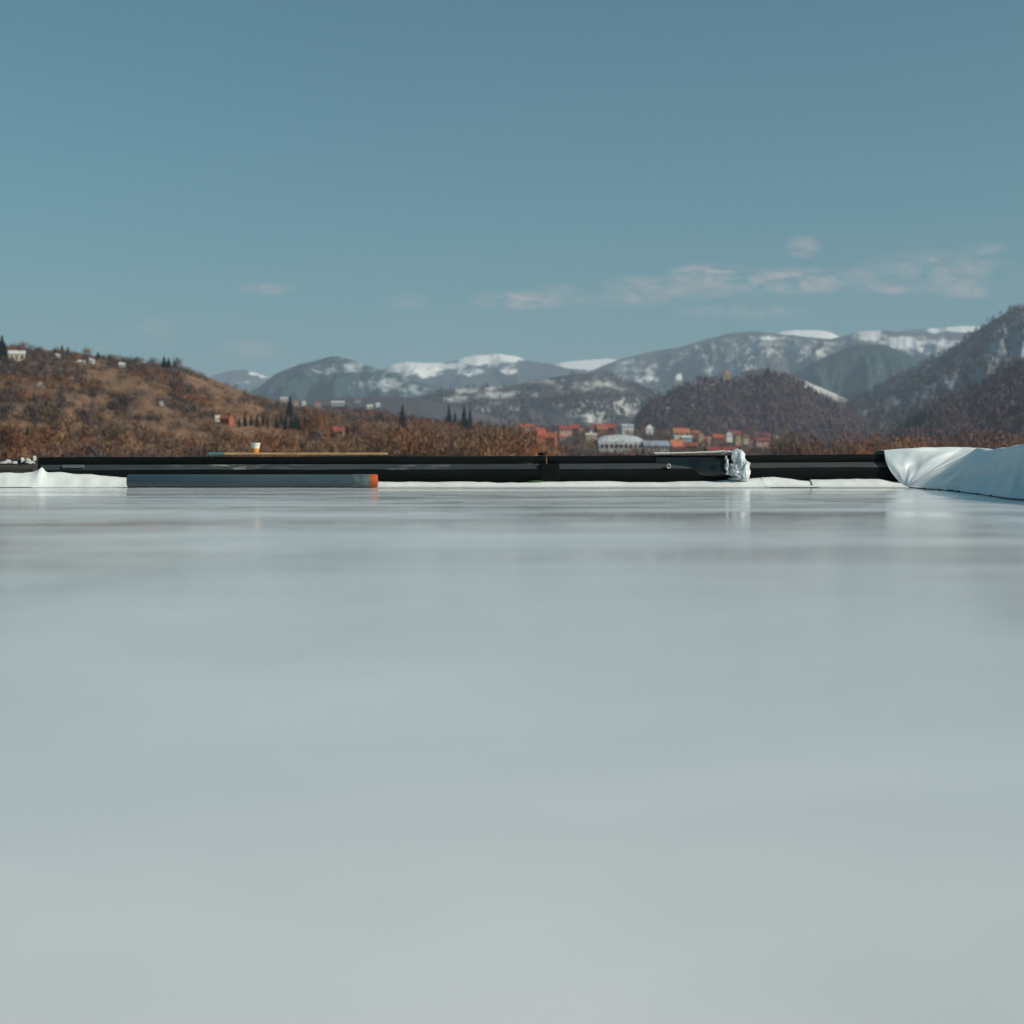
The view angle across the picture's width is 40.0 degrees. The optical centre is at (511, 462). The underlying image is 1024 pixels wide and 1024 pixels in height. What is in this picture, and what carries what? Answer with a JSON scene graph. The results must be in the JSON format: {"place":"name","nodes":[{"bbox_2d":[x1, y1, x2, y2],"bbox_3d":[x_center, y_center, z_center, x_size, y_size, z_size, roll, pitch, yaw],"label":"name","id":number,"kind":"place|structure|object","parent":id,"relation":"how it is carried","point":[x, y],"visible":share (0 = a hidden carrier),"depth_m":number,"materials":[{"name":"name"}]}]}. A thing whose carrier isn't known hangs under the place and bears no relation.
{"place":"outdoors","nodes":[
{"label":"outdoors","id":0,"kind":"place"},
{"bbox_2d":[208,370,269,392],"bbox_3d":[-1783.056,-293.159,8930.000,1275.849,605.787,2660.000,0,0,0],"label":"blue ridge","id":1,"kind":"structure","parent":0,"point":[249,381],"depth_m":8875.30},
{"bbox_2d":[0,347,528,457],"bbox_3d":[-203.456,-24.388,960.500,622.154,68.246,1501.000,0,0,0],"label":"hill","id":2,"kind":"structure","parent":0,"point":[125,385],"depth_m":404.82,"materials":[{"name":"brown plant"}]},
{"bbox_2d":[0,335,8,359],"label":"conifer tree","id":3,"kind":"object","parent":2,"relation":"on","point":[3,351],"visible":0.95,"depth_m":532.00,"materials":[{"name":"green plant"}]},
{"bbox_2d":[0,421,28,448],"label":"bare shrub","id":4,"kind":"object","parent":2,"relation":"on","point":[17,431],"visible":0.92,"depth_m":275.89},
{"bbox_2d":[8,350,25,360],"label":"hilltop house","id":5,"kind":"structure","parent":2,"relation":"on","point":[17,354],"depth_m":530.49,"materials":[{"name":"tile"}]},
{"bbox_2d":[3,442,31,457],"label":"bare shrub","id":6,"kind":"object","parent":2,"relation":"on","point":[17,451],"visible":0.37,"depth_m":256.77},
{"bbox_2d":[12,387,32,401],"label":"bare shrub","id":7,"kind":"object","parent":2,"relation":"on","point":[21,395],"visible":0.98,"depth_m":357.88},
{"bbox_2d":[18,429,94,457],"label":"leafless tree","id":8,"kind":"object","parent":2,"relation":"on","point":[67,453],"visible":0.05,"depth_m":219.80,"materials":[{"name":"brown plant"}]},
{"bbox_2d":[30,435,106,456],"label":"leafless tree","id":9,"kind":"object","parent":2,"relation":"on","point":[84,454],"visible":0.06,"depth_m":215.96,"materials":[{"name":"brown plant"}]},
{"bbox_2d":[72,407,96,425],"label":"bare shrub","id":10,"kind":"object","parent":2,"relation":"on","point":[78,411],"visible":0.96,"depth_m":330.05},
{"bbox_2d":[49,438,122,456],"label":"leafless tree","id":11,"kind":"object","parent":2,"relation":"on","point":[84,450],"visible":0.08,"depth_m":230.72,"materials":[{"name":"brown plant"}]},
{"bbox_2d":[91,407,113,423],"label":"bare shrub","id":12,"kind":"object","parent":2,"relation":"on","point":[102,415],"visible":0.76,"depth_m":335.91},
{"bbox_2d":[75,433,130,456],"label":"leafless tree","id":13,"kind":"object","parent":2,"relation":"on","point":[100,447],"visible":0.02,"depth_m":240.24,"materials":[{"name":"brown plant"}]},
{"bbox_2d":[114,393,134,406],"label":"bare shrub","id":14,"kind":"object","parent":2,"relation":"on","point":[124,400],"visible":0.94,"depth_m":376.88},
{"bbox_2d":[141,436,202,456],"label":"leafless tree","id":15,"kind":"object","parent":2,"relation":"on","point":[157,451],"visible":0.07,"depth_m":214.30,"materials":[{"name":"brown plant"}]},
{"bbox_2d":[151,436,234,456],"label":"leafless tree","id":16,"kind":"object","parent":2,"relation":"on","point":[189,450],"visible":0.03,"depth_m":212.22,"materials":[{"name":"brown plant"}]},
{"bbox_2d":[194,418,216,432],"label":"bare shrub","id":17,"kind":"object","parent":2,"relation":"on","point":[206,426],"visible":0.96,"depth_m":350.44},
{"bbox_2d":[203,436,230,452],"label":"bare shrub","id":18,"kind":"object","parent":2,"relation":"on","point":[219,444],"visible":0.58,"depth_m":296.22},
{"bbox_2d":[219,413,234,425],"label":"house","id":19,"kind":"structure","parent":2,"relation":"on","point":[227,419],"depth_m":382.88,"materials":[{"name":"paint"}]},
{"bbox_2d":[233,431,254,450],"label":"bare shrub","id":20,"kind":"object","parent":2,"relation":"on","point":[245,439],"visible":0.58,"depth_m":327.62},
{"bbox_2d":[226,430,304,456],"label":"leafless tree","id":21,"kind":"object","parent":2,"relation":"on","point":[272,449],"visible":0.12,"depth_m":219.21,"materials":[{"name":"brown plant"}]},
{"bbox_2d":[0,343,565,457],"bbox_3d":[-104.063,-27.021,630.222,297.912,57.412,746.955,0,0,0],"label":"hillside scrub","id":22,"kind":"object","parent":2,"relation":"on","point":[9,364],"visible":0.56,"depth_m":414.11,"materials":[{"name":"plant"}]},
{"bbox_2d":[285,396,294,422],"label":"conifer tree","id":23,"kind":"object","parent":2,"relation":"on","point":[289,411],"visible":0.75,"depth_m":508.53,"materials":[{"name":"green plant"}]},
{"bbox_2d":[268,432,342,456],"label":"leafless tree","id":24,"kind":"object","parent":2,"relation":"on","point":[299,451],"visible":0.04,"depth_m":210.41,"materials":[{"name":"brown plant"}]},
{"bbox_2d":[303,427,323,444],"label":"bare shrub","id":25,"kind":"object","parent":2,"relation":"on","point":[315,434],"visible":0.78,"depth_m":395.60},
{"bbox_2d":[300,405,332,434],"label":"leafless tree","id":26,"kind":"object","parent":2,"relation":"on","point":[314,420],"visible":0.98,"depth_m":433.21,"materials":[{"name":"brown plant"}]},
{"bbox_2d":[355,419,413,455],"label":"leafless tree","id":27,"kind":"object","parent":2,"relation":"on","point":[377,439],"visible":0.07,"depth_m":329.17,"materials":[{"name":"brown plant"}]},
{"bbox_2d":[358,417,424,455],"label":"leafless tree","id":28,"kind":"object","parent":2,"relation":"on","point":[385,440],"visible":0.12,"depth_m":288.78,"materials":[{"name":"brown plant"}]},
{"bbox_2d":[361,418,431,455],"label":"leafless tree","id":29,"kind":"object","parent":2,"relation":"on","point":[390,436],"visible":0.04,"depth_m":300.74,"materials":[{"name":"brown plant"}]},
{"bbox_2d":[398,403,406,427],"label":"conifer tree","id":30,"kind":"object","parent":2,"relation":"on","point":[402,412],"visible":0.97,"depth_m":596.48,"materials":[{"name":"green plant"}]},
{"bbox_2d":[372,415,439,455],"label":"leafless tree","id":31,"kind":"object","parent":2,"relation":"on","point":[391,440],"visible":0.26,"depth_m":277.68,"materials":[{"name":"brown plant"}]},
{"bbox_2d":[389,422,444,455],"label":"leafless tree","id":32,"kind":"object","parent":2,"relation":"on","point":[418,448],"visible":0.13,"depth_m":275.44,"materials":[{"name":"brown plant"}]},
{"bbox_2d":[388,425,452,455],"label":"leafless tree","id":33,"kind":"object","parent":2,"relation":"on","point":[418,443],"visible":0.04,"depth_m":280.14,"materials":[{"name":"brown plant"}]},
{"bbox_2d":[395,427,454,455],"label":"leafless tree","id":34,"kind":"object","parent":2,"relation":"on","point":[429,446],"visible":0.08,"depth_m":277.76,"materials":[{"name":"brown plant"}]},
{"bbox_2d":[414,423,478,455],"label":"leafless tree","id":35,"kind":"object","parent":2,"relation":"on","point":[442,453],"visible":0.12,"depth_m":274.20,"materials":[{"name":"brown plant"}]},
{"bbox_2d":[425,428,490,455],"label":"leafless tree","id":36,"kind":"object","parent":2,"relation":"on","point":[458,454],"visible":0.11,"depth_m":272.17,"materials":[{"name":"brown plant"}]},
{"bbox_2d":[459,407,469,429],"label":"conifer tree","id":37,"kind":"object","parent":2,"relation":"on","point":[464,423],"visible":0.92,"depth_m":663.10,"materials":[{"name":"green plant"}]},
{"bbox_2d":[441,417,489,451],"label":"leafless tree","id":38,"kind":"object","parent":2,"relation":"on","point":[458,437],"visible":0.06,"depth_m":286.63,"materials":[{"name":"brown plant"}]},
{"bbox_2d":[441,420,514,455],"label":"leafless tree","id":39,"kind":"object","parent":2,"relation":"on","point":[482,451],"visible":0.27,"depth_m":260.87,"materials":[{"name":"brown plant"}]},
{"bbox_2d":[444,426,517,455],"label":"leafless tree","id":40,"kind":"object","parent":2,"relation":"on","point":[481,446],"visible":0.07,"depth_m":275.99,"materials":[{"name":"brown plant"}]},
{"bbox_2d":[464,415,534,455],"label":"leafless tree","id":41,"kind":"object","parent":2,"relation":"on","point":[501,439],"visible":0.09,"depth_m":293.78,"materials":[{"name":"brown plant"}]},
{"bbox_2d":[478,412,546,453],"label":"leafless tree","id":42,"kind":"object","parent":2,"relation":"on","point":[515,433],"visible":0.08,"depth_m":317.57,"materials":[{"name":"brown plant"}]},
{"bbox_2d":[477,412,549,455],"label":"leafless tree","id":43,"kind":"object","parent":2,"relation":"on","point":[525,447],"visible":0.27,"depth_m":284.72,"materials":[{"name":"brown plant"}]},
{"bbox_2d":[496,418,558,458],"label":"leafless tree","id":44,"kind":"object","parent":2,"relation":"on","point":[536,447],"visible":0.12,"depth_m":303.90,"materials":[{"name":"brown plant"}]},
{"bbox_2d":[502,423,560,457],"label":"leafless tree","id":45,"kind":"object","parent":2,"relation":"on","point":[538,443],"visible":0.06,"depth_m":312.58,"materials":[{"name":"brown plant"}]},
{"bbox_2d":[506,425,562,460],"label":"leafless tree","id":46,"kind":"object","parent":2,"relation":"on","point":[538,445],"visible":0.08,"depth_m":310.96,"materials":[{"name":"brown plant"}]},
{"bbox_2d":[533,426,546,447],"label":"house","id":47,"kind":"structure","parent":2,"relation":"on","point":[541,431],"depth_m":698.87,"materials":[{"name":"red tile"}]},
{"bbox_2d":[547,431,557,448],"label":"house","id":48,"kind":"structure","parent":2,"relation":"on","point":[554,436],"depth_m":718.31,"materials":[{"name":"red tile"}]},
{"bbox_2d":[248,356,438,400],"bbox_3d":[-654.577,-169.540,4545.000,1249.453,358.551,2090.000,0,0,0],"label":"blue hill","id":49,"kind":"structure","parent":0,"point":[334,377],"depth_m":4376.77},
{"bbox_2d":[279,396,518,426],"bbox_3d":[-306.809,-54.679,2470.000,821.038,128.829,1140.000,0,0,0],"label":"purple hill","id":50,"kind":"structure","parent":0,"point":[421,407],"depth_m":2434.97,"materials":[{"name":"brown plant"}]},
{"bbox_2d":[383,354,580,390],"bbox_3d":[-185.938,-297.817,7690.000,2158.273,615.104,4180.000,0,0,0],"label":"snow peak","id":51,"kind":"structure","parent":0,"point":[491,370],"depth_m":7478.11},
{"bbox_2d":[0,0,1023,377],"label":"sky","id":52,"kind":"structure","parent":0,"point":[267,188],"materials":[{"name":"blue"}]},
{"bbox_2d":[419,370,665,427],"bbox_3d":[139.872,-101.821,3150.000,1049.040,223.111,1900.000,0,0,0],"label":"patchy hill","id":53,"kind":"structure","parent":0,"point":[582,382],"depth_m":2904.69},
{"bbox_2d":[554,358,621,372],"bbox_3d":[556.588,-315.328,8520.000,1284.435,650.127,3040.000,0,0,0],"label":"snow ridge","id":54,"kind":"structure","parent":0,"point":[583,366],"depth_m":8526.16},
{"bbox_2d":[512,427,860,455],"bbox_3d":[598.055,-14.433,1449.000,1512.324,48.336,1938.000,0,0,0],"label":"valley slope","id":55,"kind":"structure","parent":0,"point":[570,438],"depth_m":1001.37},
{"bbox_2d":[557,425,572,436],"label":"house","id":56,"kind":"structure","parent":55,"relation":"on","point":[564,430],"depth_m":997.11,"materials":[{"name":"paint"}]},
{"bbox_2d":[594,423,607,436],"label":"house","id":57,"kind":"structure","parent":55,"relation":"on","point":[602,428],"depth_m":997.76,"materials":[{"name":"red tile"}]},
{"bbox_2d":[607,424,616,434],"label":"house","id":58,"kind":"structure","parent":55,"relation":"on","point":[612,427],"depth_m":1047.38,"materials":[{"name":"red tile"}]},
{"bbox_2d":[594,435,643,452],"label":"hall","id":59,"kind":"structure","parent":55,"relation":"on","point":[629,440],"depth_m":770.52,"materials":[{"name":"silver metal"}]},
{"bbox_2d":[620,424,633,435],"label":"apartment block","id":60,"kind":"structure","parent":55,"relation":"on","point":[630,427],"depth_m":1096.72,"materials":[{"name":"paint"}]},
{"bbox_2d":[640,441,670,454],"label":"hall","id":61,"kind":"structure","parent":55,"relation":"on","point":[663,446],"depth_m":755.40,"materials":[{"name":"grey metal"}]},
{"bbox_2d":[669,439,683,451],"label":"house","id":62,"kind":"structure","parent":55,"relation":"on","point":[677,444],"depth_m":798.30,"materials":[{"name":"orange tile"}]},
{"bbox_2d":[671,428,690,439],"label":"house","id":63,"kind":"structure","parent":55,"relation":"on","point":[676,433],"depth_m":996.14,"materials":[{"name":"orange tile"}]},
{"bbox_2d":[685,442,698,451],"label":"house","id":64,"kind":"structure","parent":55,"relation":"on","point":[691,445],"depth_m":817.61,"materials":[{"name":"red tile"}]},
{"bbox_2d":[504,422,902,455],"bbox_3d":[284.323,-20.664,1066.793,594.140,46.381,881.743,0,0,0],"label":"valley scrub","id":65,"kind":"object","parent":55,"relation":"on","point":[669,437],"visible":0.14,"depth_m":981.02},
{"bbox_2d":[711,433,722,443],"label":"house","id":66,"kind":"structure","parent":55,"relation":"on","point":[717,438],"depth_m":947.64,"materials":[{"name":"red tile"}]},
{"bbox_2d":[704,447,738,454],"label":"house","id":67,"kind":"structure","parent":55,"relation":"on","point":[716,448],"depth_m":637.46,"materials":[{"name":"red tile"}]},
{"bbox_2d":[753,437,770,447],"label":"house","id":68,"kind":"structure","parent":55,"relation":"on","point":[761,440],"depth_m":896.69,"materials":[{"name":"paint"}]},
{"bbox_2d":[629,370,885,444],"bbox_3d":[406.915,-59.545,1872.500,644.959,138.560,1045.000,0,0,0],"label":"castle hill","id":69,"kind":"structure","parent":0,"point":[849,419],"depth_m":1701.34,"materials":[{"name":"plant"}]},
{"bbox_2d":[587,330,974,395],"bbox_3d":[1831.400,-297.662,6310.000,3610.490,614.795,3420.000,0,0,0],"label":"grey mountain","id":70,"kind":"structure","parent":0,"point":[735,354],"depth_m":6106.53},
{"bbox_2d":[740,368,850,405],"bbox_3d":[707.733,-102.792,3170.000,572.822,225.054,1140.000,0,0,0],"label":"snow meadow slope","id":71,"kind":"structure","parent":0,"point":[836,397],"depth_m":3178.59,"materials":[{"name":"snow"}]},
{"bbox_2d":[776,330,838,338],"bbox_3d":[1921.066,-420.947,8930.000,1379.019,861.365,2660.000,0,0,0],"label":"white dome","id":72,"kind":"structure","parent":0,"point":[817,334],"depth_m":8965.79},
{"bbox_2d":[792,344,922,399],"bbox_3d":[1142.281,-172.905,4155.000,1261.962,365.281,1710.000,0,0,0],"label":"forested hump","id":73,"kind":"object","parent":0,"point":[846,373],"visible":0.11,"depth_m":4017.11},
{"bbox_2d":[842,303,1023,436],"bbox_3d":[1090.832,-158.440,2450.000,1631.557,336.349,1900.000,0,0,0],"label":"hill","id":74,"kind":"structure","parent":0,"point":[935,378],"depth_m":2204.92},
{"bbox_2d":[899,326,981,333],"bbox_3d":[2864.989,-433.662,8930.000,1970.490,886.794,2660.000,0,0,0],"label":"pale ridge","id":75,"kind":"structure","parent":0,"point":[955,329],"depth_m":8969.73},
{"bbox_2d":[871,356,1023,449],"bbox_3d":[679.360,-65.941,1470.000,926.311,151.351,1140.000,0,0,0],"label":"brown hill","id":76,"kind":"structure","parent":0,"point":[986,408],"depth_m":1234.13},
{"label":"ground","id":77,"kind":"structure","parent":0,"visible":0},
{"bbox_2d":[75,438,139,456],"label":"leafless tree","id":78,"kind":"object","parent":77,"relation":"on","point":[102,449],"visible":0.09,"depth_m":206.61,"materials":[{"name":"brown plant"}]},
{"bbox_2d":[338,436,408,455],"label":"leafless tree","id":79,"kind":"object","parent":77,"relation":"on","point":[369,448],"visible":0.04,"depth_m":204.27,"materials":[{"name":"brown plant"}]},
{"bbox_2d":[0,487,1023,1023],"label":"roof","id":80,"kind":"structure","parent":77,"relation":"on","point":[510,755],"depth_m":1.13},
{"bbox_2d":[0,458,37,472],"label":"ledge","id":81,"kind":"object","parent":80,"relation":"attached to","point":[20,468],"visible":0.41,"depth_m":13.99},
{"bbox_2d":[0,468,40,486],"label":"membrane strip","id":82,"kind":"object","parent":80,"relation":"on","point":[27,479],"visible":1,"depth_m":13.46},
{"bbox_2d":[31,468,127,487],"bbox_3d":[-2.902,0.138,13.455,3.310,0.192,0.266,0,0,0],"label":"membrane strip","id":83,"kind":"object","parent":80,"relation":"on","point":[44,479],"visible":0.32,"depth_m":13.46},
{"bbox_2d":[126,474,377,487],"bbox_3d":[-2.434,0.169,13.220,2.347,0.129,0.129,0,0,0],"label":"pipe","id":84,"kind":"object","parent":80,"relation":"on","point":[251,480],"visible":1,"depth_m":13.17,"materials":[{"name":"grey plastic"}]},
{"bbox_2d":[37,452,559,482],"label":"roof kerb","id":85,"kind":"structure","parent":80,"relation":"on","point":[507,469],"depth_m":13.60,"materials":[{"name":"metal"}]},
{"bbox_2d":[208,452,387,454],"bbox_3d":[-2.087,-0.090,13.720,1.736,0.024,0.124,0,0,0],"label":"plank","id":86,"kind":"object","parent":85,"relation":"on","point":[216,453],"visible":1,"depth_m":13.66,"materials":[{"name":"brown wood"}]},
{"bbox_2d":[250,443,259,452],"bbox_3d":[-2.501,-0.148,13.710,0.101,0.096,0.101,0,0,0],"label":"paper cup","id":87,"kind":"object","parent":86,"relation":"on","point":[255,447],"visible":1,"depth_m":13.68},
{"bbox_2d":[375,478,769,487],"bbox_3d":[0.566,0.187,13.366,3.704,0.090,0.415,0,0,0],"label":"membrane strip","id":88,"kind":"object","parent":80,"relation":"on","point":[755,483],"visible":1,"depth_m":13.44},
{"bbox_2d":[547,455,732,481],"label":"roof kerb","id":89,"kind":"structure","parent":80,"relation":"on","point":[650,468],"depth_m":13.58,"materials":[{"name":"black"}]},
{"bbox_2d":[653,450,726,453],"bbox_3d":[1.733,-0.107,13.689,0.697,0.038,0.182,0,0,0],"label":"folded sheet","id":90,"kind":"object","parent":89,"relation":"on","point":[720,451],"visible":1,"depth_m":13.65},
{"bbox_2d":[721,449,750,480],"bbox_3d":[2.156,0.015,13.589,0.266,0.309,0.342,0,0,0],"label":"plastic wrap","id":91,"kind":"object","parent":89,"relation":"on","point":[739,468],"visible":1,"depth_m":13.46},
{"bbox_2d":[761,477,818,486],"bbox_3d":[2.653,0.181,13.373,0.508,0.095,0.391,0,0,0],"label":"membrane strip","id":92,"kind":"object","parent":80,"relation":"on","point":[776,482],"visible":1,"depth_m":13.45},
{"bbox_2d":[745,454,897,480],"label":"roof kerb","id":93,"kind":"structure","parent":80,"relation":"on","point":[833,466],"depth_m":13.58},
{"bbox_2d":[810,479,909,487],"bbox_3d":[3.368,0.192,13.369,0.998,0.081,0.408,0,0,0],"label":"membrane strip","id":94,"kind":"object","parent":80,"relation":"on","point":[855,483],"visible":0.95,"depth_m":13.45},
{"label":"parapet","id":95,"kind":"object","parent":80,"relation":"on","visible":0},
{"bbox_2d":[874,444,1023,499],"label":"cover sheet","id":96,"kind":"object","parent":95,"relation":"on","point":[998,472],"visible":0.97,"depth_m":12.00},
{"bbox_2d":[602,437,642,455],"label":"leafless tree","id":97,"kind":"object","parent":77,"relation":"on","point":[620,451],"visible":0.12,"depth_m":382.00,"materials":[{"name":"brown plant"}]},
{"bbox_2d":[755,425,815,454],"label":"leafless tree","id":98,"kind":"object","parent":77,"relation":"on","point":[781,448],"visible":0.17,"depth_m":350.71,"materials":[{"name":"brown plant"}]},
{"bbox_2d":[768,424,823,453],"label":"leafless tree","id":99,"kind":"object","parent":77,"relation":"on","point":[790,440],"visible":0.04,"depth_m":400.14,"materials":[{"name":"brown plant"}]},
{"bbox_2d":[768,421,832,454],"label":"leafless tree","id":100,"kind":"object","parent":77,"relation":"on","point":[799,449],"visible":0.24,"depth_m":341.18,"materials":[{"name":"brown plant"}]},
{"bbox_2d":[791,432,838,454],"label":"leafless tree","id":101,"kind":"object","parent":77,"relation":"on","point":[815,449],"visible":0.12,"depth_m":337.90,"materials":[{"name":"brown plant"}]},
{"bbox_2d":[800,434,859,454],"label":"leafless tree","id":102,"kind":"object","parent":77,"relation":"on","point":[834,451],"visible":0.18,"depth_m":342.57,"materials":[{"name":"brown plant"}]},
{"bbox_2d":[824,430,880,453],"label":"leafless tree","id":103,"kind":"object","parent":77,"relation":"on","point":[864,449],"visible":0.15,"depth_m":363.46,"materials":[{"name":"brown plant"}]},
{"bbox_2d":[833,424,888,453],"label":"leafless tree","id":104,"kind":"object","parent":77,"relation":"on","point":[864,443],"visible":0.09,"depth_m":402.01,"materials":[{"name":"brown plant"}]},
{"bbox_2d":[844,427,885,453],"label":"leafless tree","id":105,"kind":"object","parent":77,"relation":"on","point":[864,446],"visible":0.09,"depth_m":377.64,"materials":[{"name":"brown plant"}]},
{"bbox_2d":[856,426,918,453],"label":"leafless tree","id":106,"kind":"object","parent":77,"relation":"on","point":[884,442],"visible":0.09,"depth_m":399.03,"materials":[{"name":"brown plant"}]},
{"bbox_2d":[861,426,923,452],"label":"leafless tree","id":107,"kind":"object","parent":77,"relation":"on","point":[895,442],"visible":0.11,"depth_m":337.92,"materials":[{"name":"brown plant"}]},
{"bbox_2d":[927,427,972,446],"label":"leafless tree","id":108,"kind":"object","parent":77,"relation":"on","point":[949,442],"visible":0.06,"depth_m":369.57,"materials":[{"name":"brown plant"}]},
{"bbox_2d":[944,422,1011,447],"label":"leafless tree","id":109,"kind":"object","parent":77,"relation":"on","point":[971,443],"visible":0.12,"depth_m":396.74,"materials":[{"name":"brown plant"}]},
{"bbox_2d":[973,428,1018,448],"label":"leafless tree","id":110,"kind":"object","parent":77,"relation":"on","point":[994,442],"visible":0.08,"depth_m":382.39,"materials":[{"name":"brown plant"}]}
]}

